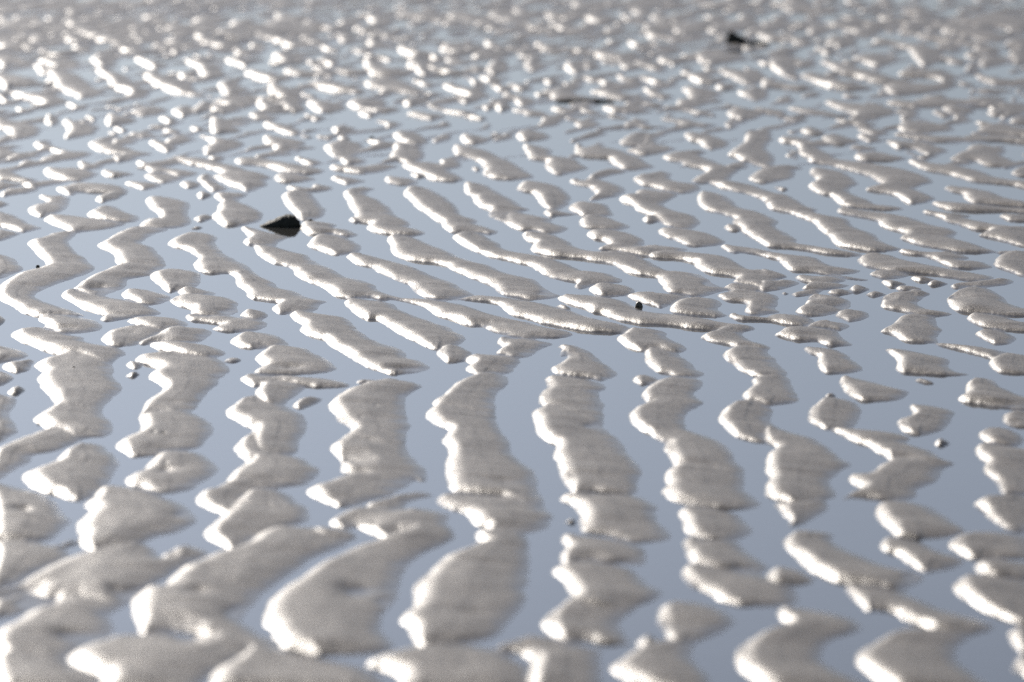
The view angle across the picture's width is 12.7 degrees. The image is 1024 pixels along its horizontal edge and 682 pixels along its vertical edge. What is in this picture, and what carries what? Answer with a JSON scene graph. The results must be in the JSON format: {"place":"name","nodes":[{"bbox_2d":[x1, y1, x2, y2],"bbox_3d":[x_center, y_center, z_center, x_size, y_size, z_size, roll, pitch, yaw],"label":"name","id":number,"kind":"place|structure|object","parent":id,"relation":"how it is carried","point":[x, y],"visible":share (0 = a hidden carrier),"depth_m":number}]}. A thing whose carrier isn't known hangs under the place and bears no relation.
{"place":"outdoors","nodes":[
{"label":"outdoors","id":0,"kind":"place"},
{"bbox_2d":[0,0,1023,681],"bbox_3d":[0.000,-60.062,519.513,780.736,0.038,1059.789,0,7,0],"label":"sand","id":1,"kind":"structure","parent":0,"point":[68,606],"depth_m":12.40},
{"bbox_2d":[260,214,300,226],"bbox_3d":[-0.811,-0.421,16.144,0.145,0.044,0.096,0,7,0],"label":"rock","id":2,"kind":"object","parent":1,"relation":"on","point":[288,220],"visible":1,"depth_m":16.11},
{"bbox_2d":[556,99,613,101],"bbox_3d":[0.359,-1.183,22.687,0.289,0.019,0.053,0,7,-4],"label":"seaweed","id":3,"kind":"object","parent":1,"relation":"on","point":[578,100],"visible":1,"depth_m":22.68},
{"bbox_2d":[635,302,642,306],"bbox_3d":[0.375,-0.108,13.594,0.023,0.019,0.022,0,7,0],"label":"pebble","id":4,"kind":"object","parent":1,"relation":"on","point":[638,304],"visible":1,"depth_m":13.59},
{"bbox_2d":[726,30,748,43],"bbox_3d":[1.362,-1.837,27.851,0.138,0.089,0.087,0,7,0],"label":"rock","id":5,"kind":"object","parent":1,"relation":"on","point":[733,37],"visible":1,"depth_m":27.82},
{"bbox_2d":[748,40,769,43],"bbox_3d":[1.490,-1.818,28.034,0.146,0.022,0.141,0,7,0],"label":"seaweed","id":6,"kind":"object","parent":1,"relation":"on","point":[756,41],"visible":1,"depth_m":28.03},
{"bbox_2d":[0,0,1023,681],"bbox_3d":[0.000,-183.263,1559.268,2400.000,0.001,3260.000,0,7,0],"label":"water","id":7,"kind":"structure","parent":0,"point":[958,488],"depth_m":13.17}
]}

